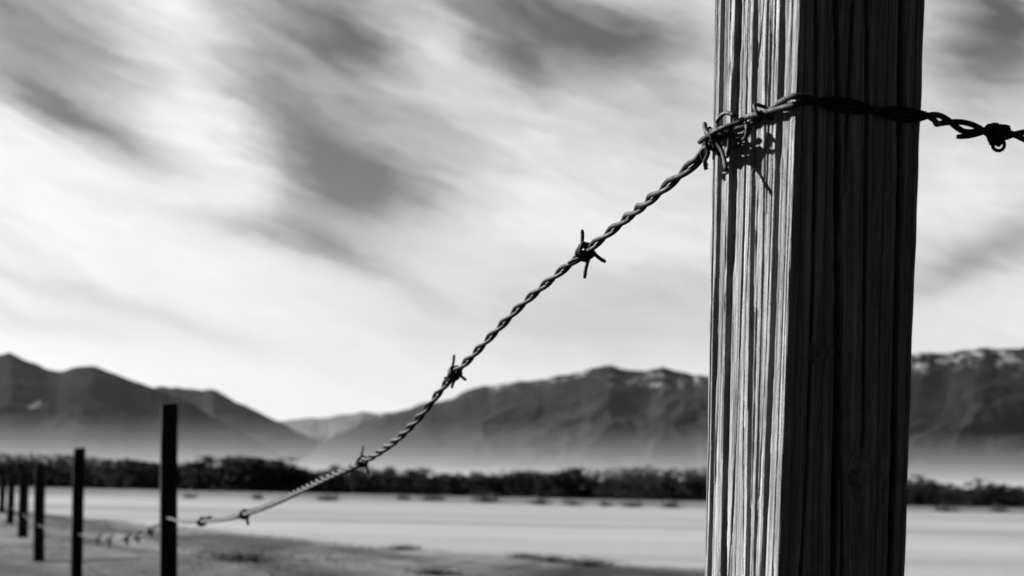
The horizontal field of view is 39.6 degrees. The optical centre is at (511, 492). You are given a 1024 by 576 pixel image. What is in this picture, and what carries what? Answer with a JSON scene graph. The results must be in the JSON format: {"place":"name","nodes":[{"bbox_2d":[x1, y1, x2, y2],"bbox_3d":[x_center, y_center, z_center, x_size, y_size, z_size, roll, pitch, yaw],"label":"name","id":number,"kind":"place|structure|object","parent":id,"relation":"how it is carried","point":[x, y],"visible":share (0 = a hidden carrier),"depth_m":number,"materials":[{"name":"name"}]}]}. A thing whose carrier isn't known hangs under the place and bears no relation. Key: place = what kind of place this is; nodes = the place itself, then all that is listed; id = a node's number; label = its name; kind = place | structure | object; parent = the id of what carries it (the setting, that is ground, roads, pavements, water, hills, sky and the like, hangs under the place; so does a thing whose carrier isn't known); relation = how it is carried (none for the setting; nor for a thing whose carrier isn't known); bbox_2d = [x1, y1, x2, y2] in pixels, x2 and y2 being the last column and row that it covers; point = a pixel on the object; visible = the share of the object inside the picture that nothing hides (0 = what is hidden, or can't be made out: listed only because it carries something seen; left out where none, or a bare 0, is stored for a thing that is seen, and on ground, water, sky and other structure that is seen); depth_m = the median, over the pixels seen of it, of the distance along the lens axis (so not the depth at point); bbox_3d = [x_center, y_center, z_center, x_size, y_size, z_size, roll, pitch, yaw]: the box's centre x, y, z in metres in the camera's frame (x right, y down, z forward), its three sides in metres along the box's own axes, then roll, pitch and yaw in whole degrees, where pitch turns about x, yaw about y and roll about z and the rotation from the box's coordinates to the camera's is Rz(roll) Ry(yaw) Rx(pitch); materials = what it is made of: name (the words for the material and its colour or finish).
{"place":"outdoors","nodes":[
{"label":"outdoors","id":0,"kind":"place"},
{"bbox_2d":[0,353,302,477],"bbox_3d":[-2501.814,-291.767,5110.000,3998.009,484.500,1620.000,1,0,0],"label":"mountain","id":1,"kind":"structure","parent":0,"point":[97,412],"depth_m":4905.56,"materials":[{"name":"stone"}]},
{"bbox_2d":[154,386,323,464],"bbox_3d":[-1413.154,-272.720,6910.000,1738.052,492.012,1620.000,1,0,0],"label":"mountain","id":2,"kind":"structure","parent":0,"point":[283,440],"depth_m":6876.82,"materials":[{"name":"stone"}]},
{"bbox_2d":[279,409,406,440],"bbox_3d":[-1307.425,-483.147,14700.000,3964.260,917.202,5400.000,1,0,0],"label":"mountain","id":3,"kind":"structure","parent":0,"point":[323,429],"depth_m":14615.96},
{"bbox_2d":[299,365,708,491],"bbox_3d":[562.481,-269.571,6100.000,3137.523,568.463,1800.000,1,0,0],"label":"mountain","id":4,"kind":"structure","parent":0,"point":[601,418],"depth_m":5824.55,"materials":[{"name":"stone"}]},
{"bbox_2d":[0,487,1023,575],"bbox_3d":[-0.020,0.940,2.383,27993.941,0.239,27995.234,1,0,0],"label":"ground","id":5,"kind":"structure","parent":0,"point":[650,537],"depth_m":30.13,"materials":[{"name":"plant"}]},
{"bbox_2d":[0,475,5,513],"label":"fence post","id":6,"kind":"object","parent":5,"relation":"on","point":[2,490],"visible":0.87,"depth_m":39.93,"materials":[{"name":"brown wood"}]},
{"bbox_2d":[6,473,14,523],"bbox_3d":[-10.921,0.190,31.000,0.153,1.242,0.145,1,0,-10],"label":"fence post","id":7,"kind":"object","parent":5,"relation":"on","point":[11,498],"visible":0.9,"depth_m":30.93,"materials":[{"name":"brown wood"}]},
{"bbox_2d":[0,458,31,486],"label":"tree","id":8,"kind":"object","parent":5,"relation":"on","point":[13,462],"visible":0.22,"depth_m":291.47,"materials":[{"name":"black plant"}]},
{"bbox_2d":[0,461,33,486],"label":"tree","id":9,"kind":"object","parent":5,"relation":"on","point":[5,470],"visible":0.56,"depth_m":288.58,"materials":[{"name":"black plant"}]},
{"bbox_2d":[18,471,28,537],"bbox_3d":[-7.969,0.262,23.201,0.132,1.223,0.130,1,0,16],"label":"fence post","id":10,"kind":"object","parent":5,"relation":"on","point":[23,500],"visible":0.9,"depth_m":23.15,"materials":[{"name":"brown wood"}]},
{"bbox_2d":[33,464,45,561],"bbox_3d":[-5.910,0.278,17.800,0.128,1.277,0.120,1,0,-2],"label":"fence post","id":11,"kind":"object","parent":5,"relation":"on","point":[39,517],"visible":0.95,"depth_m":17.74,"materials":[{"name":"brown wood"}]},
{"bbox_2d":[9,458,71,487],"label":"tree","id":12,"kind":"object","parent":5,"relation":"on","point":[52,469],"visible":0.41,"depth_m":289.98,"materials":[{"name":"black plant"}]},
{"bbox_2d":[28,461,71,487],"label":"tree","id":13,"kind":"object","parent":5,"relation":"on","point":[61,475],"visible":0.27,"depth_m":295.46,"materials":[{"name":"black plant"}]},
{"bbox_2d":[43,462,71,487],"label":"tree","id":14,"kind":"object","parent":5,"relation":"on","point":[60,467],"visible":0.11,"depth_m":301.01,"materials":[{"name":"black plant"}]},
{"bbox_2d":[49,463,91,487],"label":"tree","id":15,"kind":"object","parent":5,"relation":"on","point":[67,473],"visible":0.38,"depth_m":297.11,"materials":[{"name":"black plant"}]},
{"bbox_2d":[70,447,85,575],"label":"fence post","id":16,"kind":"object","parent":5,"relation":"on","point":[77,519],"visible":1,"depth_m":10.66,"materials":[{"name":"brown wood"}]},
{"bbox_2d":[50,463,122,488],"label":"tree","id":17,"kind":"object","parent":5,"relation":"on","point":[90,473],"visible":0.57,"depth_m":286.21,"materials":[{"name":"black plant"}]},
{"bbox_2d":[85,460,127,488],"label":"tree","id":18,"kind":"object","parent":5,"relation":"on","point":[99,474],"visible":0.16,"depth_m":294.32,"materials":[{"name":"black plant"}]},
{"bbox_2d":[88,457,157,489],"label":"tree","id":19,"kind":"object","parent":5,"relation":"on","point":[121,469],"visible":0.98,"depth_m":285.61,"materials":[{"name":"black plant"}]},
{"bbox_2d":[98,458,152,489],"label":"tree","id":20,"kind":"object","parent":5,"relation":"on","point":[145,464],"visible":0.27,"depth_m":291.35,"materials":[{"name":"black plant"}]},
{"bbox_2d":[113,462,177,489],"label":"tree","id":21,"kind":"object","parent":5,"relation":"on","point":[143,481],"visible":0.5,"depth_m":288.01,"materials":[{"name":"black plant"}]},
{"bbox_2d":[137,463,178,489],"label":"tree","id":22,"kind":"object","parent":5,"relation":"on","point":[152,470],"visible":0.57,"depth_m":286.44,"materials":[{"name":"black plant"}]},
{"bbox_2d":[159,403,177,575],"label":"fence post","id":23,"kind":"object","parent":5,"relation":"on","point":[168,474],"visible":0.99,"depth_m":5.57,"materials":[{"name":"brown wood"}]},
{"bbox_2d":[177,465,190,489],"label":"tree","id":24,"kind":"object","parent":5,"relation":"on","point":[183,471],"visible":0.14,"depth_m":307.15,"materials":[{"name":"black plant"}]},
{"bbox_2d":[177,467,191,489],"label":"tree","id":25,"kind":"object","parent":5,"relation":"on","point":[180,479],"visible":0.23,"depth_m":300.85,"materials":[{"name":"black plant"}]},
{"bbox_2d":[177,459,209,489],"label":"tree","id":26,"kind":"object","parent":5,"relation":"on","point":[187,464],"visible":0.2,"depth_m":310.25,"materials":[{"name":"black plant"}]},
{"bbox_2d":[185,461,213,490],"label":"tree","id":27,"kind":"object","parent":5,"relation":"on","point":[195,478],"visible":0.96,"depth_m":289.75,"materials":[{"name":"black plant"}]},
{"bbox_2d":[180,462,225,490],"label":"tree","id":28,"kind":"object","parent":5,"relation":"on","point":[192,471],"visible":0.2,"depth_m":295.37,"materials":[{"name":"black plant"}]},
{"bbox_2d":[184,453,247,489],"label":"tree","id":29,"kind":"object","parent":5,"relation":"on","point":[210,459],"visible":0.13,"depth_m":302.31,"materials":[{"name":"black plant"}]},
{"bbox_2d":[204,457,256,491],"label":"tree","id":30,"kind":"object","parent":5,"relation":"on","point":[234,477],"visible":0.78,"depth_m":286.89,"materials":[{"name":"black plant"}]},
{"bbox_2d":[186,455,281,491],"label":"tree","id":31,"kind":"object","parent":5,"relation":"on","point":[225,469],"visible":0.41,"depth_m":289.91,"materials":[{"name":"black plant"}]},
{"bbox_2d":[199,455,292,492],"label":"tree","id":32,"kind":"object","parent":5,"relation":"on","point":[260,472],"visible":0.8,"depth_m":286.89,"materials":[{"name":"black plant"}]},
{"bbox_2d":[187,546,305,563],"bbox_3d":[-3.244,0.759,17.199,1.337,0.239,0.891,1,0,22],"label":"weed","id":33,"kind":"object","parent":5,"relation":"on","point":[247,558],"visible":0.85,"depth_m":17.18,"materials":[{"name":"grey plant"}]},
{"bbox_2d":[247,493,265,499],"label":"bush","id":34,"kind":"object","parent":5,"relation":"on","point":[257,497],"visible":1,"depth_m":111.73,"materials":[{"name":"grey plant"}]},
{"bbox_2d":[237,457,288,491],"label":"tree","id":35,"kind":"object","parent":5,"relation":"on","point":[276,467],"visible":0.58,"depth_m":288.96,"materials":[{"name":"black plant"}]},
{"bbox_2d":[237,454,321,492],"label":"tree","id":36,"kind":"object","parent":5,"relation":"on","point":[280,479],"visible":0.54,"depth_m":288.60,"materials":[{"name":"black plant"}]},
{"bbox_2d":[272,469,296,492],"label":"tree","id":37,"kind":"object","parent":5,"relation":"on","point":[288,476],"visible":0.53,"depth_m":290.04,"materials":[{"name":"black plant"}]},
{"bbox_2d":[261,467,323,492],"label":"tree","id":38,"kind":"object","parent":5,"relation":"on","point":[302,473],"visible":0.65,"depth_m":288.26,"materials":[{"name":"black plant"}]},
{"bbox_2d":[279,470,317,492],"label":"tree","id":39,"kind":"object","parent":5,"relation":"on","point":[300,481],"visible":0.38,"depth_m":290.98,"materials":[{"name":"black plant"}]},
{"bbox_2d":[296,471,336,493],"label":"tree","id":40,"kind":"object","parent":5,"relation":"on","point":[312,476],"visible":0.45,"depth_m":289.50,"materials":[{"name":"black plant"}]},
{"bbox_2d":[304,467,342,493],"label":"tree","id":41,"kind":"object","parent":5,"relation":"on","point":[323,472],"visible":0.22,"depth_m":294.43,"materials":[{"name":"black plant"}]},
{"bbox_2d":[313,493,345,500],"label":"bush","id":42,"kind":"object","parent":5,"relation":"on","point":[328,498],"visible":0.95,"depth_m":112.69,"materials":[{"name":"grey plant"}]},
{"bbox_2d":[313,469,358,493],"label":"tree","id":43,"kind":"object","parent":5,"relation":"on","point":[335,488],"visible":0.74,"depth_m":287.32,"materials":[{"name":"black plant"}]},
{"bbox_2d":[324,462,374,492],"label":"tree","id":44,"kind":"object","parent":5,"relation":"on","point":[359,469],"visible":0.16,"depth_m":308.72,"materials":[{"name":"black plant"}]},
{"bbox_2d":[342,470,382,493],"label":"tree","id":45,"kind":"object","parent":5,"relation":"on","point":[365,476],"visible":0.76,"depth_m":298.93,"materials":[{"name":"black plant"}]},
{"bbox_2d":[353,469,381,493],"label":"tree","id":46,"kind":"object","parent":5,"relation":"on","point":[371,480],"visible":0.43,"depth_m":301.17,"materials":[{"name":"black plant"}]},
{"bbox_2d":[369,469,395,494],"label":"tree","id":47,"kind":"object","parent":5,"relation":"on","point":[380,482],"visible":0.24,"depth_m":300.31,"materials":[{"name":"black plant"}]},
{"bbox_2d":[370,469,416,494],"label":"tree","id":48,"kind":"object","parent":5,"relation":"on","point":[377,478],"visible":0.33,"depth_m":298.70,"materials":[{"name":"black plant"}]},
{"bbox_2d":[373,541,425,549],"bbox_3d":[-1.668,0.819,21.769,0.696,0.152,0.589,1,0,34],"label":"weed","id":49,"kind":"object","parent":5,"relation":"on","point":[397,547],"visible":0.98,"depth_m":21.72,"materials":[{"name":"grey plant"}]},
{"bbox_2d":[392,494,411,500],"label":"bush","id":50,"kind":"object","parent":5,"relation":"on","point":[403,497],"visible":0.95,"depth_m":130.22,"materials":[{"name":"grey plant"}]},
{"bbox_2d":[363,464,451,494],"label":"tree","id":51,"kind":"object","parent":5,"relation":"on","point":[413,474],"visible":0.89,"depth_m":292.61,"materials":[{"name":"black plant"}]},
{"bbox_2d":[397,467,438,490],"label":"tree","id":52,"kind":"object","parent":5,"relation":"on","point":[415,479],"visible":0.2,"depth_m":304.49,"materials":[{"name":"black plant"}]},
{"bbox_2d":[404,473,456,495],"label":"tree","id":53,"kind":"object","parent":5,"relation":"on","point":[434,479],"visible":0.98,"depth_m":288.86,"materials":[{"name":"black plant"}]},
{"bbox_2d":[416,494,446,500],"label":"bush","id":54,"kind":"object","parent":5,"relation":"on","point":[433,499],"visible":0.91,"depth_m":127.64,"materials":[{"name":"grey plant"}]},
{"bbox_2d":[389,565,480,575],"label":"weed","id":55,"kind":"object","parent":5,"relation":"on","point":[440,572],"visible":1,"depth_m":16.37,"materials":[{"name":"grey plant"}]},
{"bbox_2d":[430,476,447,495],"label":"tree","id":56,"kind":"object","parent":5,"relation":"on","point":[438,482],"visible":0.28,"depth_m":307.33,"materials":[{"name":"black plant"}]},
{"bbox_2d":[437,472,470,495],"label":"tree","id":57,"kind":"object","parent":5,"relation":"on","point":[454,485],"visible":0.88,"depth_m":298.06,"materials":[{"name":"black plant"}]},
{"bbox_2d":[439,470,485,495],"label":"tree","id":58,"kind":"object","parent":5,"relation":"on","point":[468,481],"visible":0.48,"depth_m":301.52,"materials":[{"name":"black plant"}]},
{"bbox_2d":[459,492,503,502],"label":"bush","id":59,"kind":"object","parent":5,"relation":"on","point":[483,499],"visible":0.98,"depth_m":121.72,"materials":[{"name":"grey plant"}]},
{"bbox_2d":[465,474,512,496],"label":"tree","id":60,"kind":"object","parent":5,"relation":"on","point":[478,483],"visible":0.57,"depth_m":288.35,"materials":[{"name":"black plant"}]},
{"bbox_2d":[482,475,508,496],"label":"tree","id":61,"kind":"object","parent":5,"relation":"on","point":[497,486],"visible":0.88,"depth_m":285.52,"materials":[{"name":"black plant"}]},
{"bbox_2d":[482,474,529,496],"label":"tree","id":62,"kind":"object","parent":5,"relation":"on","point":[513,485],"visible":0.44,"depth_m":306.37,"materials":[{"name":"black plant"}]},
{"bbox_2d":[0,450,1023,502],"bbox_3d":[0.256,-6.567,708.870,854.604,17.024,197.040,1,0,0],"label":"wood","id":63,"kind":"object","parent":5,"relation":"on","point":[625,476],"visible":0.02,"depth_m":664.33,"materials":[{"name":"black plant"}]},
{"bbox_2d":[499,471,543,497],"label":"tree","id":64,"kind":"object","parent":5,"relation":"on","point":[510,481],"visible":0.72,"depth_m":306.25,"materials":[{"name":"black plant"}]},
{"bbox_2d":[500,551,543,558],"bbox_3d":[0.198,0.848,19.503,0.841,0.144,0.472,1,0,0],"label":"weed","id":65,"kind":"object","parent":5,"relation":"on","point":[525,555],"visible":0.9,"depth_m":19.48,"materials":[{"name":"grey plant"}]},
{"bbox_2d":[512,474,545,497],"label":"tree","id":66,"kind":"object","parent":5,"relation":"on","point":[534,483],"visible":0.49,"depth_m":307.99,"materials":[{"name":"black plant"}]},
{"bbox_2d":[529,474,551,497],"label":"tree","id":67,"kind":"object","parent":5,"relation":"on","point":[542,484],"visible":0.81,"depth_m":295.99,"materials":[{"name":"black plant"}]},
{"bbox_2d":[526,495,554,504],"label":"bush","id":68,"kind":"object","parent":5,"relation":"on","point":[539,502],"visible":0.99,"depth_m":117.00,"materials":[{"name":"grey plant"}]},
{"bbox_2d":[522,554,582,561],"bbox_3d":[0.520,0.838,18.358,0.674,0.150,0.676,1,0,-43],"label":"weed","id":69,"kind":"object","parent":5,"relation":"on","point":[540,559],"visible":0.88,"depth_m":18.36,"materials":[{"name":"grey plant"}]},
{"bbox_2d":[541,471,585,498],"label":"tree","id":70,"kind":"object","parent":5,"relation":"on","point":[571,473],"visible":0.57,"depth_m":287.90,"materials":[{"name":"black plant"}]},
{"bbox_2d":[536,468,597,498],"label":"tree","id":71,"kind":"object","parent":5,"relation":"on","point":[574,484],"visible":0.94,"depth_m":286.90,"materials":[{"name":"black plant"}]},
{"bbox_2d":[560,498,589,505],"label":"bush","id":72,"kind":"object","parent":5,"relation":"on","point":[573,503],"visible":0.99,"depth_m":115.94,"materials":[{"name":"grey plant"}]},
{"bbox_2d":[561,469,599,498],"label":"tree","id":73,"kind":"object","parent":5,"relation":"on","point":[585,477],"visible":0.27,"depth_m":302.71,"materials":[{"name":"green plant"}]},
{"bbox_2d":[579,479,599,498],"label":"tree","id":74,"kind":"object","parent":5,"relation":"on","point":[588,490],"visible":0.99,"depth_m":286.68,"materials":[{"name":"black plant"}]},
{"bbox_2d":[548,555,631,566],"bbox_3d":[0.962,0.842,17.378,1.051,0.161,0.637,1,0,0],"label":"weed","id":75,"kind":"object","parent":5,"relation":"on","point":[592,562],"visible":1,"depth_m":17.38,"materials":[{"name":"grey plant"}]},
{"bbox_2d":[591,478,613,498],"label":"tree","id":76,"kind":"object","parent":5,"relation":"on","point":[606,487],"visible":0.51,"depth_m":296.18,"materials":[{"name":"black plant"}]},
{"bbox_2d":[595,498,614,505],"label":"bush","id":77,"kind":"object","parent":5,"relation":"on","point":[601,503],"visible":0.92,"depth_m":114.59,"materials":[{"name":"grey plant"}]},
{"bbox_2d":[595,478,621,495],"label":"tree","id":78,"kind":"object","parent":5,"relation":"on","point":[610,480],"visible":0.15,"depth_m":309.21,"materials":[{"name":"black plant"}]},
{"bbox_2d":[600,477,637,499],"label":"tree","id":79,"kind":"object","parent":5,"relation":"on","point":[618,486],"visible":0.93,"depth_m":292.88,"materials":[{"name":"black plant"}]},
{"bbox_2d":[611,476,643,499],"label":"tree","id":80,"kind":"object","parent":5,"relation":"on","point":[617,479],"visible":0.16,"depth_m":299.43,"materials":[{"name":"black plant"}]},
{"bbox_2d":[616,500,646,506],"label":"bush","id":81,"kind":"object","parent":5,"relation":"on","point":[631,504],"visible":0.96,"depth_m":111.90,"materials":[{"name":"grey plant"}]},
{"bbox_2d":[621,478,663,499],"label":"tree","id":82,"kind":"object","parent":5,"relation":"on","point":[637,495],"visible":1,"depth_m":285.75,"materials":[{"name":"black plant"}]},
{"bbox_2d":[623,473,690,500],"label":"tree","id":83,"kind":"object","parent":5,"relation":"on","point":[664,484],"visible":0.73,"depth_m":291.06,"materials":[{"name":"black plant"}]},
{"bbox_2d":[643,479,681,500],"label":"tree","id":84,"kind":"object","parent":5,"relation":"on","point":[674,495],"visible":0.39,"depth_m":294.95,"materials":[{"name":"black plant"}]},
{"bbox_2d":[659,498,682,507],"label":"bush","id":85,"kind":"object","parent":5,"relation":"on","point":[670,504],"visible":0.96,"depth_m":112.26,"materials":[{"name":"grey plant"}]},
{"bbox_2d":[660,472,688,496],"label":"tree","id":86,"kind":"object","parent":5,"relation":"on","point":[673,477],"visible":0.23,"depth_m":310.26,"materials":[{"name":"black plant"}]},
{"bbox_2d":[671,471,706,500],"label":"tree","id":87,"kind":"object","parent":5,"relation":"on","point":[697,476],"visible":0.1,"depth_m":303.66,"materials":[{"name":"black plant"}]},
{"bbox_2d":[675,476,705,500],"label":"tree","id":88,"kind":"object","parent":5,"relation":"on","point":[692,485],"visible":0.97,"depth_m":292.37,"materials":[{"name":"black plant"}]},
{"bbox_2d":[690,474,706,500],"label":"tree","id":89,"kind":"object","parent":5,"relation":"on","point":[704,493],"visible":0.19,"depth_m":290.97,"materials":[{"name":"black plant"}]},
{"bbox_2d":[705,0,924,575],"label":"fence post","id":90,"kind":"object","parent":5,"relation":"on","point":[813,237],"visible":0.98,"depth_m":0.95,"materials":[{"name":"grey wood"}]},
{"bbox_2d":[2,93,1023,546],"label":"barbed wire","id":91,"kind":"object","parent":90,"relation":"attached to","point":[992,133],"visible":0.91,"depth_m":1.06,"materials":[{"name":"metal"}]},
{"bbox_2d":[907,479,935,505],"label":"tree","id":92,"kind":"object","parent":5,"relation":"on","point":[909,480],"visible":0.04,"depth_m":303.52,"materials":[{"name":"grey plant"}]},
{"bbox_2d":[907,474,942,505],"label":"tree","id":93,"kind":"object","parent":5,"relation":"on","point":[921,496],"visible":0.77,"depth_m":285.47,"materials":[{"name":"black plant"}]},
{"bbox_2d":[927,481,955,505],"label":"tree","id":94,"kind":"object","parent":5,"relation":"on","point":[949,485],"visible":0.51,"depth_m":299.53,"materials":[{"name":"black plant"}]},
{"bbox_2d":[929,504,963,511],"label":"bush","id":95,"kind":"object","parent":5,"relation":"on","point":[944,510],"visible":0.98,"depth_m":132.31,"materials":[{"name":"grey plant"}]},
{"bbox_2d":[935,486,968,506],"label":"tree","id":96,"kind":"object","parent":5,"relation":"on","point":[947,501],"visible":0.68,"depth_m":296.63,"materials":[{"name":"black plant"}]},
{"bbox_2d":[954,487,974,506],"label":"tree","id":97,"kind":"object","parent":5,"relation":"on","point":[962,493],"visible":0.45,"depth_m":292.53,"materials":[{"name":"black plant"}]},
{"bbox_2d":[949,482,1007,506],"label":"tree","id":98,"kind":"object","parent":5,"relation":"on","point":[970,495],"visible":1,"depth_m":287.88,"materials":[{"name":"black plant"}]},
{"bbox_2d":[971,478,1012,506],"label":"tree","id":99,"kind":"object","parent":5,"relation":"on","point":[991,486],"visible":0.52,"depth_m":290.28,"materials":[{"name":"black plant"}]},
{"bbox_2d":[984,501,1010,511],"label":"bush","id":100,"kind":"object","parent":5,"relation":"on","point":[997,509],"visible":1,"depth_m":148.00,"materials":[{"name":"grey plant"}]},
{"bbox_2d":[984,484,1013,506],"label":"tree","id":101,"kind":"object","parent":5,"relation":"on","point":[1001,496],"visible":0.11,"depth_m":304.13,"materials":[{"name":"black plant"}]},
{"bbox_2d":[988,485,1023,507],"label":"tree","id":102,"kind":"object","parent":5,"relation":"on","point":[1019,494],"visible":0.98,"depth_m":286.74,"materials":[{"name":"black plant"}]},
{"bbox_2d":[996,484,1023,507],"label":"tree","id":103,"kind":"object","parent":5,"relation":"on","point":[1006,496],"visible":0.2,"depth_m":306.15,"materials":[{"name":"black plant"}]},
{"bbox_2d":[0,0,1023,420],"label":"sky","id":104,"kind":"structure","parent":0,"point":[286,210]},
{"bbox_2d":[908,347,1023,490],"bbox_3d":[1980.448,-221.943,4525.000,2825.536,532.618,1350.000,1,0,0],"label":"mountain","id":105,"kind":"structure","parent":0,"point":[966,422],"depth_m":4265.35,"materials":[{"name":"stone"}]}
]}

